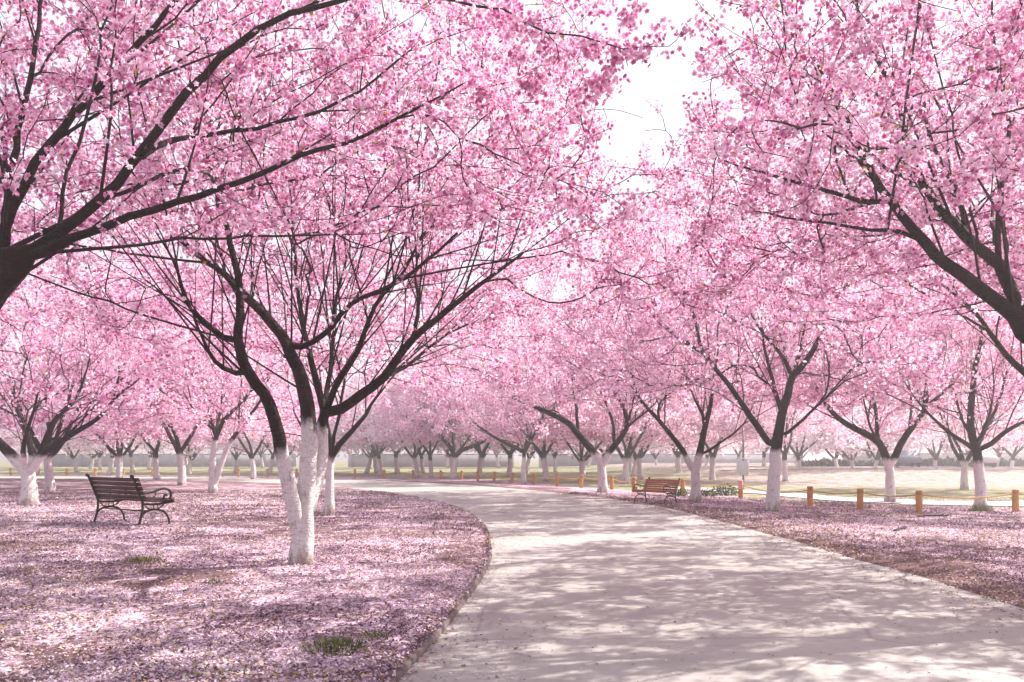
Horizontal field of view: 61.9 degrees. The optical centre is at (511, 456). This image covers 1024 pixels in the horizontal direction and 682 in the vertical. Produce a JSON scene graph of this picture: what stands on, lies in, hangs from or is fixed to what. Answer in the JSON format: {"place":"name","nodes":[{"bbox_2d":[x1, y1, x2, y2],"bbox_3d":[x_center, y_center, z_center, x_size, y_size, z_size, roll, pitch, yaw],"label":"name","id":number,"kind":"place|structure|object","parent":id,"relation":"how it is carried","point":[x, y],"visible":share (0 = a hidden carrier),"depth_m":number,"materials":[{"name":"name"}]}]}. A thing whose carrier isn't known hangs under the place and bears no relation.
{"place":"outdoors","nodes":[
{"label":"outdoors","id":0,"kind":"place"},
{"bbox_2d":[0,476,1023,681],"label":"path","id":1,"kind":"structure","parent":0,"point":[729,591],"depth_m":7.24,"materials":[{"name":"concrete"}]},
{"bbox_2d":[44,478,491,681],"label":"kerb","id":2,"kind":"structure","parent":1,"relation":"on","point":[417,653],"depth_m":6.14,"materials":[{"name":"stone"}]},
{"bbox_2d":[0,460,1023,681],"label":"ground","id":3,"kind":"structure","parent":0,"point":[871,480],"depth_m":11.61,"materials":[{"name":"plant"}]},
{"bbox_2d":[0,397,20,446],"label":"cherry tree","id":4,"kind":"object","parent":3,"relation":"on","point":[7,440],"visible":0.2,"depth_m":63.75,"materials":[{"name":"pink plant"}]},
{"bbox_2d":[0,360,92,474],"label":"cherry tree","id":5,"kind":"object","parent":3,"relation":"on","point":[64,445],"visible":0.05,"depth_m":65.36,"materials":[{"name":"pink plant"}]},
{"bbox_2d":[25,379,109,471],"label":"cherry tree","id":6,"kind":"object","parent":3,"relation":"on","point":[72,456],"visible":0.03,"depth_m":76.29,"materials":[{"name":"pink plant"}]},
{"bbox_2d":[60,442,126,468],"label":"cherry tree","id":7,"kind":"object","parent":3,"relation":"on","point":[92,461],"visible":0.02,"depth_m":99.65,"materials":[{"name":"pink plant"}]},
{"bbox_2d":[0,254,198,491],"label":"cherry tree","id":8,"kind":"object","parent":3,"relation":"on","point":[40,419],"visible":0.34,"depth_m":28.87,"materials":[{"name":"pink plant"}]},
{"bbox_2d":[35,385,168,474],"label":"cherry tree","id":9,"kind":"object","parent":3,"relation":"on","point":[110,467],"visible":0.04,"depth_m":65.73,"materials":[{"name":"pink plant"}]},
{"bbox_2d":[70,440,140,469],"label":"cherry tree","id":10,"kind":"object","parent":3,"relation":"on","point":[99,459],"visible":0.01,"depth_m":91.36,"materials":[{"name":"pink plant"}]},
{"bbox_2d":[11,330,212,477],"bbox_3d":[-19.137,-2.723,42.196,9.324,8.199,8.962,0,0,2],"label":"cherry tree","id":11,"kind":"object","parent":3,"relation":"on","point":[119,456],"visible":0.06,"depth_m":41.86,"materials":[{"name":"pink plant"}]},
{"bbox_2d":[0,145,226,504],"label":"cherry tree","id":12,"kind":"object","parent":3,"relation":"on","point":[25,467],"visible":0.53,"depth_m":21.19,"materials":[{"name":"pink plant"}]},
{"bbox_2d":[85,474,174,525],"bbox_3d":[-6.927,0.784,15.415,1.727,0.936,0.782,0,0,37],"label":"park bench","id":13,"kind":"object","parent":3,"relation":"on","point":[100,486],"visible":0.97,"depth_m":15.20,"materials":[{"name":"black metal"}]},
{"bbox_2d":[68,415,192,471],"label":"cherry tree","id":14,"kind":"object","parent":3,"relation":"on","point":[131,452],"visible":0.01,"depth_m":76.33,"materials":[{"name":"pink plant"}]},
{"bbox_2d":[124,555,163,563],"bbox_3d":[-4.265,1.177,9.870,0.465,0.096,0.456,0,0,0],"label":"grass tuft","id":15,"kind":"object","parent":3,"relation":"on","point":[143,558],"visible":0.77,"depth_m":9.86,"materials":[{"name":"plant"}]},
{"bbox_2d":[74,360,230,478],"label":"cherry tree","id":16,"kind":"object","parent":3,"relation":"on","point":[156,472],"visible":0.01,"depth_m":47.69,"materials":[{"name":"pink plant"}]},
{"bbox_2d":[133,435,187,469],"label":"cherry tree","id":17,"kind":"object","parent":3,"relation":"on","point":[149,461],"visible":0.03,"depth_m":91.46,"materials":[{"name":"pink plant"}]},
{"bbox_2d":[52,453,296,466],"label":"boundary wall","id":18,"kind":"structure","parent":3,"relation":"on","point":[139,460],"depth_m":117.85,"materials":[{"name":"concrete"}]},
{"bbox_2d":[62,266,297,484],"bbox_3d":[-13.682,-3.338,35.313,9.433,9.408,9.186,0,0,-13],"label":"cherry tree","id":19,"kind":"object","parent":3,"relation":"on","point":[179,450],"visible":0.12,"depth_m":35.37,"materials":[{"name":"pink plant"}]},
{"bbox_2d":[126,409,233,472],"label":"cherry tree","id":20,"kind":"object","parent":3,"relation":"on","point":[185,458],"visible":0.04,"depth_m":75.95,"materials":[{"name":"pink plant"}]},
{"bbox_2d":[130,400,250,473],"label":"cherry tree","id":21,"kind":"object","parent":3,"relation":"on","point":[189,453],"visible":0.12,"depth_m":69.33,"materials":[{"name":"pink plant"}]},
{"bbox_2d":[77,217,364,492],"bbox_3d":[-9.682,-3.139,28.681,9.310,9.065,8.760,0,0,0],"label":"cherry tree","id":22,"kind":"object","parent":3,"relation":"on","point":[214,473],"visible":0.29,"depth_m":28.45,"materials":[{"name":"pink plant"}]},
{"bbox_2d":[191,393,273,472],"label":"cherry tree","id":23,"kind":"object","parent":3,"relation":"on","point":[236,455],"visible":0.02,"depth_m":73.80,"materials":[{"name":"pink plant"}]},
{"bbox_2d":[222,426,267,467],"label":"cherry tree","id":24,"kind":"object","parent":3,"relation":"on","point":[260,453],"visible":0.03,"depth_m":108.36,"materials":[{"name":"pink plant"}]},
{"bbox_2d":[179,349,323,478],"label":"cherry tree","id":25,"kind":"object","parent":3,"relation":"on","point":[250,454],"visible":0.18,"depth_m":47.95,"materials":[{"name":"pink plant"}]},
{"bbox_2d":[209,363,301,474],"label":"cherry tree","id":26,"kind":"object","parent":3,"relation":"on","point":[267,446],"visible":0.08,"depth_m":67.09,"materials":[{"name":"pink plant"}]},
{"bbox_2d":[97,60,535,515],"bbox_3d":[-3.883,-3.179,17.812,8.660,9.081,8.857,0,0,0],"label":"cherry tree","id":27,"kind":"object","parent":3,"relation":"on","point":[180,353],"visible":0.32,"depth_m":17.29,"materials":[{"name":"pink plant"}]},
{"bbox_2d":[261,355,388,456],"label":"cherry tree","id":28,"kind":"object","parent":3,"relation":"on","point":[290,443],"visible":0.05,"depth_m":63.78,"materials":[{"name":"pink plant"}]},
{"bbox_2d":[298,635,369,656],"bbox_3d":[-1.127,1.189,5.402,0.457,0.084,0.460,0,0,0],"label":"grass tuft","id":29,"kind":"object","parent":3,"relation":"on","point":[336,642],"visible":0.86,"depth_m":5.41,"materials":[{"name":"plant"}]},
{"bbox_2d":[335,354,380,472],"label":"cherry tree","id":30,"kind":"object","parent":3,"relation":"on","point":[375,464],"depth_m":73.04,"materials":[{"name":"pink plant"}]},
{"bbox_2d":[0,0,719,564],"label":"cherry tree","id":31,"kind":"object","parent":3,"relation":"on","point":[300,496],"visible":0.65,"depth_m":9.55,"materials":[{"name":"pink plant"}]},
{"bbox_2d":[0,0,727,309],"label":"cherry tree","id":32,"kind":"object","parent":3,"relation":"on","point":[17,262],"visible":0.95,"depth_m":5.89,"materials":[{"name":"pink plant"}]},
{"bbox_2d":[317,362,427,473],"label":"cherry tree","id":33,"kind":"object","parent":3,"relation":"on","point":[368,466],"visible":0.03,"depth_m":69.92,"materials":[{"name":"pink plant"}]},
{"bbox_2d":[361,630,388,640],"bbox_3d":[-0.936,1.216,5.789,0.220,0.056,0.261,0,0,0],"label":"grass tuft","id":34,"kind":"object","parent":3,"relation":"on","point":[374,634],"visible":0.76,"depth_m":5.81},
{"bbox_2d":[328,351,441,475],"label":"cherry tree","id":35,"kind":"object","parent":3,"relation":"on","point":[376,450],"visible":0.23,"depth_m":60.54,"materials":[{"name":"pink plant"}]},
{"bbox_2d":[335,347,470,474],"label":"cherry tree","id":36,"kind":"object","parent":3,"relation":"on","point":[396,464],"visible":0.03,"depth_m":66.86,"materials":[{"name":"pink plant"}]},
{"bbox_2d":[346,347,489,476],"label":"cherry tree","id":37,"kind":"object","parent":3,"relation":"on","point":[365,422],"visible":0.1,"depth_m":58.62,"materials":[{"name":"pink plant"}]},
{"bbox_2d":[375,437,475,473],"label":"cherry tree","id":38,"kind":"object","parent":3,"relation":"on","point":[422,468],"visible":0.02,"depth_m":71.61,"materials":[{"name":"pink plant"}]},
{"bbox_2d":[371,359,484,477],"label":"cherry tree","id":39,"kind":"object","parent":3,"relation":"on","point":[436,439],"visible":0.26,"depth_m":55.79,"materials":[{"name":"pink plant"}]},
{"bbox_2d":[348,453,513,466],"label":"boundary wall","id":40,"kind":"structure","parent":3,"relation":"on","point":[438,460],"depth_m":115.85,"materials":[{"name":"concrete"}]},
{"bbox_2d":[385,346,496,471],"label":"cherry tree","id":41,"kind":"object","parent":3,"relation":"on","point":[450,455],"visible":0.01,"depth_m":65.56,"materials":[{"name":"pink plant"}]},
{"bbox_2d":[371,327,524,478],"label":"cherry tree","id":42,"kind":"object","parent":3,"relation":"on","point":[403,422],"visible":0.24,"depth_m":53.56,"materials":[{"name":"pink plant"}]},
{"bbox_2d":[398,332,558,477],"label":"cherry tree","id":43,"kind":"object","parent":3,"relation":"on","point":[481,456],"visible":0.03,"depth_m":58.23,"materials":[{"name":"pink plant"}]},
{"bbox_2d":[464,446,519,467],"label":"cherry tree","id":44,"kind":"object","parent":3,"relation":"on","point":[497,463],"visible":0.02,"depth_m":105.93,"materials":[{"name":"paint"}]},
{"bbox_2d":[431,350,570,476],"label":"cherry tree","id":45,"kind":"object","parent":3,"relation":"on","point":[509,454],"visible":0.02,"depth_m":59.93,"materials":[{"name":"pink plant"}]},
{"bbox_2d":[0,490,1023,681],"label":"fallen petals","id":46,"kind":"object","parent":3,"relation":"on","point":[197,671],"visible":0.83,"depth_m":9.46,"materials":[{"name":"plant"}]},
{"bbox_2d":[428,285,621,484],"bbox_3d":[0.598,-3.675,42.820,9.403,10.526,9.090,0,0,26],"label":"cherry tree","id":47,"kind":"object","parent":3,"relation":"on","point":[464,410],"visible":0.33,"depth_m":42.49,"materials":[{"name":"pink plant"}]},
{"bbox_2d":[481,361,577,473],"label":"cherry tree","id":48,"kind":"object","parent":3,"relation":"on","point":[528,460],"visible":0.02,"depth_m":72.05,"materials":[{"name":"pink plant"}]},
{"bbox_2d":[515,443,560,471],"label":"cherry tree","id":49,"kind":"object","parent":3,"relation":"on","point":[554,454],"visible":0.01,"depth_m":77.99,"materials":[{"name":"paint"}]},
{"bbox_2d":[490,371,590,468],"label":"cherry tree","id":50,"kind":"object","parent":3,"relation":"on","point":[541,449],"visible":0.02,"depth_m":62.08,"materials":[{"name":"pink plant"}]},
{"bbox_2d":[469,338,627,481],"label":"cherry tree","id":51,"kind":"object","parent":3,"relation":"on","point":[543,455],"visible":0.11,"depth_m":47.81,"materials":[{"name":"pink plant"}]},
{"bbox_2d":[513,358,655,480],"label":"cherry tree","id":52,"kind":"object","parent":3,"relation":"on","point":[581,461],"visible":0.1,"depth_m":50.70,"materials":[{"name":"pink plant"}]},
{"bbox_2d":[565,428,643,474],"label":"cherry tree","id":53,"kind":"object","parent":3,"relation":"on","point":[585,455],"visible":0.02,"depth_m":66.22,"materials":[{"name":"pink plant"}]},
{"bbox_2d":[469,196,740,492],"bbox_3d":[3.074,-3.715,30.266,9.919,10.338,9.664,0,0,0],"label":"cherry tree","id":54,"kind":"object","parent":3,"relation":"on","point":[528,398],"visible":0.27,"depth_m":29.68,"materials":[{"name":"pink plant"}]},
{"bbox_2d":[584,441,657,470],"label":"cherry tree","id":55,"kind":"object","parent":3,"relation":"on","point":[630,463],"visible":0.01,"depth_m":76.70,"materials":[{"name":"paint"}]},
{"bbox_2d":[534,324,718,483],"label":"cherry tree","id":56,"kind":"object","parent":3,"relation":"on","point":[687,413],"visible":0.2,"depth_m":44.62,"materials":[{"name":"pink plant"}]},
{"bbox_2d":[632,477,635,491],"bbox_3d":[4.683,1.141,32.784,0.166,0.680,0.170,-1,-2,13],"label":"fence post","id":57,"kind":"object","parent":3,"relation":"on","point":[633,481],"visible":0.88,"depth_m":32.73,"materials":[{"name":"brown wood"}]},
{"bbox_2d":[0,469,1023,498],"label":"fence rope","id":58,"kind":"object","parent":57,"relation":"attached to","point":[663,483],"visible":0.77,"depth_m":29.46,"materials":[{"name":"fabric"}]},
{"bbox_2d":[584,367,698,475],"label":"cherry tree","id":59,"kind":"object","parent":3,"relation":"on","point":[634,468],"visible":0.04,"depth_m":59.93,"materials":[{"name":"pink plant"}]},
{"bbox_2d":[616,410,671,465],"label":"cherry tree","id":60,"kind":"object","parent":3,"relation":"on","point":[654,455],"depth_m":93.51,"materials":[{"name":"pink plant"}]},
{"bbox_2d":[566,356,723,478],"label":"cherry tree","id":61,"kind":"object","parent":3,"relation":"on","point":[639,462],"visible":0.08,"depth_m":53.73,"materials":[{"name":"pink plant"}]},
{"bbox_2d":[632,477,679,503],"bbox_3d":[3.969,0.951,23.466,0.594,0.711,1.411,0,0,-31],"label":"park bench","id":62,"kind":"object","parent":3,"relation":"on","point":[648,485],"visible":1,"depth_m":23.48,"materials":[{"name":"wood"}]},
{"bbox_2d":[539,453,796,466],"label":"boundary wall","id":63,"kind":"structure","parent":3,"relation":"on","point":[565,460],"depth_m":119.85,"materials":[{"name":"concrete"}]},
{"bbox_2d":[668,488,689,495],"bbox_3d":[5.580,1.225,28.506,0.883,0.411,0.624,0,0,0],"label":"shrub","id":64,"kind":"object","parent":3,"relation":"on","point":[679,493],"visible":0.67,"depth_m":28.46,"materials":[{"name":"green plant"}]},
{"bbox_2d":[625,379,749,472],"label":"cherry tree","id":65,"kind":"object","parent":3,"relation":"on","point":[678,461],"visible":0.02,"depth_m":63.68,"materials":[{"name":"pink plant"}]},
{"bbox_2d":[653,442,726,467],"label":"cherry tree","id":66,"kind":"object","parent":3,"relation":"on","point":[662,449],"visible":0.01,"depth_m":80.31,"materials":[{"name":"pink plant"}]},
{"bbox_2d":[538,157,845,500],"bbox_3d":[5.168,-3.722,25.242,8.838,10.385,9.016,0,0,0],"label":"cherry tree","id":67,"kind":"object","parent":3,"relation":"on","point":[695,491],"visible":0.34,"depth_m":24.70,"materials":[{"name":"pink plant"}]},
{"bbox_2d":[655,389,763,459],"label":"cherry tree","id":68,"kind":"object","parent":3,"relation":"on","point":[712,445],"visible":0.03,"depth_m":68.31,"materials":[{"name":"pink plant"}]},
{"bbox_2d":[701,488,718,496],"bbox_3d":[6.841,1.301,30.011,0.857,0.402,0.743,0,0,0],"label":"shrub","id":69,"kind":"object","parent":3,"relation":"on","point":[706,493],"visible":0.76,"depth_m":29.88,"materials":[{"name":"green plant"}]},
{"bbox_2d":[639,324,801,479],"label":"cherry tree","id":70,"kind":"object","parent":3,"relation":"on","point":[713,454],"visible":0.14,"depth_m":49.38,"materials":[{"name":"pink plant"}]},
{"bbox_2d":[695,410,749,465],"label":"cherry tree","id":71,"kind":"object","parent":3,"relation":"on","point":[706,459],"visible":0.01,"depth_m":83.82,"materials":[{"name":"pink plant"}]},
{"bbox_2d":[709,483,737,495],"bbox_3d":[7.928,1.258,31.668,1.204,0.581,0.961,0,0,0],"label":"shrub","id":72,"kind":"object","parent":3,"relation":"on","point":[721,489],"visible":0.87,"depth_m":31.53,"materials":[{"name":"green plant"}]},
{"bbox_2d":[738,480,742,497],"bbox_3d":[7.986,1.196,29.800,0.184,0.730,0.179,1,4,37],"label":"fence post","id":73,"kind":"object","parent":3,"relation":"on","point":[740,490],"visible":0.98,"depth_m":29.73,"materials":[{"name":"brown wood"}]},
{"bbox_2d":[736,427,749,488],"bbox_3d":[10.217,0.134,37.793,0.540,2.850,0.306,0,0,0],"label":"utility pole","id":74,"kind":"object","parent":3,"relation":"on","point":[742,467],"visible":0.96,"depth_m":37.68,"materials":[{"name":"grey metal"}]},
{"bbox_2d":[728,440,770,459],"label":"cherry tree","id":75,"kind":"object","parent":3,"relation":"on","point":[739,453],"visible":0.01,"depth_m":104.39,"materials":[{"name":"pink plant"}]},
{"bbox_2d":[712,382,817,465],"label":"cherry tree","id":76,"kind":"object","parent":3,"relation":"on","point":[763,458],"visible":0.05,"depth_m":77.58,"materials":[{"name":"pink plant"}]},
{"bbox_2d":[577,118,964,510],"bbox_3d":[5.906,-3.165,20.907,9.140,9.253,8.729,0,0,0],"label":"cherry tree","id":77,"kind":"object","parent":3,"relation":"on","point":[775,443],"visible":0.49,"depth_m":20.38,"materials":[{"name":"pink plant"}]},
{"bbox_2d":[710,327,865,480],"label":"cherry tree","id":78,"kind":"object","parent":3,"relation":"on","point":[824,420],"visible":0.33,"depth_m":47.65,"materials":[{"name":"pink plant"}]},
{"bbox_2d":[736,364,869,468],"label":"cherry tree","id":79,"kind":"object","parent":3,"relation":"on","point":[798,453],"visible":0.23,"depth_m":58.94,"materials":[{"name":"pink plant"}]},
{"bbox_2d":[774,398,832,460],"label":"cherry tree","id":80,"kind":"object","parent":3,"relation":"on","point":[801,457],"visible":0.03,"depth_m":99.00,"materials":[{"name":"pink plant"}]},
{"bbox_2d":[807,486,812,506],"bbox_3d":[8.536,1.202,24.449,0.170,0.680,0.166,3,-2,-29],"label":"fence post","id":81,"kind":"object","parent":3,"relation":"on","point":[809,497],"visible":0.96,"depth_m":24.38,"materials":[{"name":"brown wood"}]},
{"bbox_2d":[788,371,895,466],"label":"cherry tree","id":82,"kind":"object","parent":3,"relation":"on","point":[835,458],"visible":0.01,"depth_m":72.16,"materials":[{"name":"pink plant"}]},
{"bbox_2d":[681,0,1023,343],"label":"cherry tree","id":83,"kind":"object","parent":3,"relation":"on","point":[900,148],"visible":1,"depth_m":6.92,"materials":[{"name":"pink plant"}]},
{"bbox_2d":[793,369,921,467],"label":"cherry tree","id":84,"kind":"object","parent":3,"relation":"on","point":[907,446],"visible":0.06,"depth_m":64.34,"materials":[{"name":"pink plant"}]},
{"bbox_2d":[857,488,863,509],"bbox_3d":[9.360,1.208,22.941,0.170,0.680,0.166,0,1,9],"label":"fence post","id":85,"kind":"object","parent":3,"relation":"on","point":[860,503],"visible":0.94,"depth_m":22.87,"materials":[{"name":"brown wood"}]},
{"bbox_2d":[817,442,924,460],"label":"cherry tree","id":86,"kind":"object","parent":3,"relation":"on","point":[869,455],"visible":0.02,"depth_m":83.89,"materials":[{"name":"pink plant"}]},
{"bbox_2d":[810,363,938,468],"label":"cherry tree","id":87,"kind":"object","parent":3,"relation":"on","point":[922,439],"visible":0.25,"depth_m":60.49,"materials":[{"name":"pink plant"}]},
{"bbox_2d":[754,231,1023,501],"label":"cherry tree","id":88,"kind":"object","parent":3,"relation":"on","point":[889,462],"visible":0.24,"depth_m":26.58,"materials":[{"name":"pink plant"}]},
{"bbox_2d":[767,0,1023,376],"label":"cherry tree","id":89,"kind":"object","parent":3,"relation":"on","point":[890,311],"visible":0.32,"depth_m":12.62,"materials":[{"name":"pink plant"}]},
{"bbox_2d":[890,450,920,466],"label":"parked car","id":90,"kind":"object","parent":3,"relation":"on","point":[907,456],"visible":0.7,"depth_m":67.76,"materials":[{"name":"white paint"}]},
{"bbox_2d":[795,456,1023,465],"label":"hedge","id":91,"kind":"object","parent":3,"relation":"on","point":[924,462],"visible":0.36,"depth_m":76.50,"materials":[{"name":"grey plant"}]},
{"bbox_2d":[813,201,1023,509],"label":"cherry tree","id":92,"kind":"object","parent":3,"relation":"on","point":[974,446],"visible":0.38,"depth_m":23.13,"materials":[{"name":"pink plant"}]},
{"bbox_2d":[915,491,922,513],"bbox_3d":[10.362,1.216,21.723,0.170,0.680,0.166,0,0,37],"label":"fence post","id":93,"kind":"object","parent":3,"relation":"on","point":[919,503],"visible":0.91,"depth_m":21.66,"materials":[{"name":"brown wood"}]},
{"bbox_2d":[904,432,954,455],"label":"cherry tree","id":94,"kind":"object","parent":3,"relation":"on","point":[929,446],"visible":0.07,"depth_m":106.26,"materials":[{"name":"pink plant"}]},
{"bbox_2d":[842,452,1023,461],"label":"boundary wall","id":95,"kind":"structure","parent":3,"relation":"on","point":[951,455],"depth_m":117.85,"materials":[{"name":"concrete"}]},
{"bbox_2d":[853,317,1023,489],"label":"cherry tree","id":96,"kind":"object","parent":3,"relation":"on","point":[962,460],"visible":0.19,"depth_m":37.10,"materials":[{"name":"pink plant"}]},
{"bbox_2d":[881,366,1004,467],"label":"cherry tree","id":97,"kind":"object","parent":3,"relation":"on","point":[934,455],"visible":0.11,"depth_m":64.16,"materials":[{"name":"pink plant"}]},
{"bbox_2d":[918,355,1022,452],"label":"cherry tree","id":98,"kind":"object","parent":3,"relation":"on","point":[938,442],"visible":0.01,"depth_m":71.48,"materials":[{"name":"pink plant"}]},
{"bbox_2d":[954,450,998,466],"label":"parked car","id":99,"kind":"object","parent":3,"relation":"on","point":[991,459],"visible":0.55,"depth_m":67.73,"materials":[{"name":"paint"}]},
{"bbox_2d":[935,366,1023,467],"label":"cherry tree","id":100,"kind":"object","parent":3,"relation":"on","point":[1013,455],"visible":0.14,"depth_m":61.84,"materials":[{"name":"pink plant"}]},
{"bbox_2d":[939,382,1019,465],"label":"cherry tree","id":101,"kind":"object","parent":3,"relation":"on","point":[997,451],"visible":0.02,"depth_m":75.75,"materials":[{"name":"pink plant"}]},
{"bbox_2d":[967,501,994,511],"bbox_3d":[12.439,1.305,22.649,0.721,0.352,0.715,0,0,0],"label":"grass tuft","id":102,"kind":"object","parent":3,"relation":"on","point":[980,508],"visible":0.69,"depth_m":22.59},
{"bbox_2d":[1012,489,1018,511],"bbox_3d":[13.234,1.217,22.431,0.170,0.680,0.166,0,0,0],"label":"fence post","id":103,"kind":"object","parent":3,"relation":"on","point":[1015,501],"visible":0.95,"depth_m":22.36,"materials":[{"name":"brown wood"}]},
{"bbox_2d":[0,0,1023,459],"label":"sky","id":104,"kind":"structure","parent":0,"point":[665,80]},
{"bbox_2d":[673,487,1023,505],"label":"gravel walk","id":105,"kind":"structure","parent":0,"point":[912,501],"depth_m":27.50,"materials":[{"name":"gravel"}]},
{"bbox_2d":[901,468,1023,468],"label":"road","id":106,"kind":"structure","parent":0,"point":[960,468],"depth_m":60.36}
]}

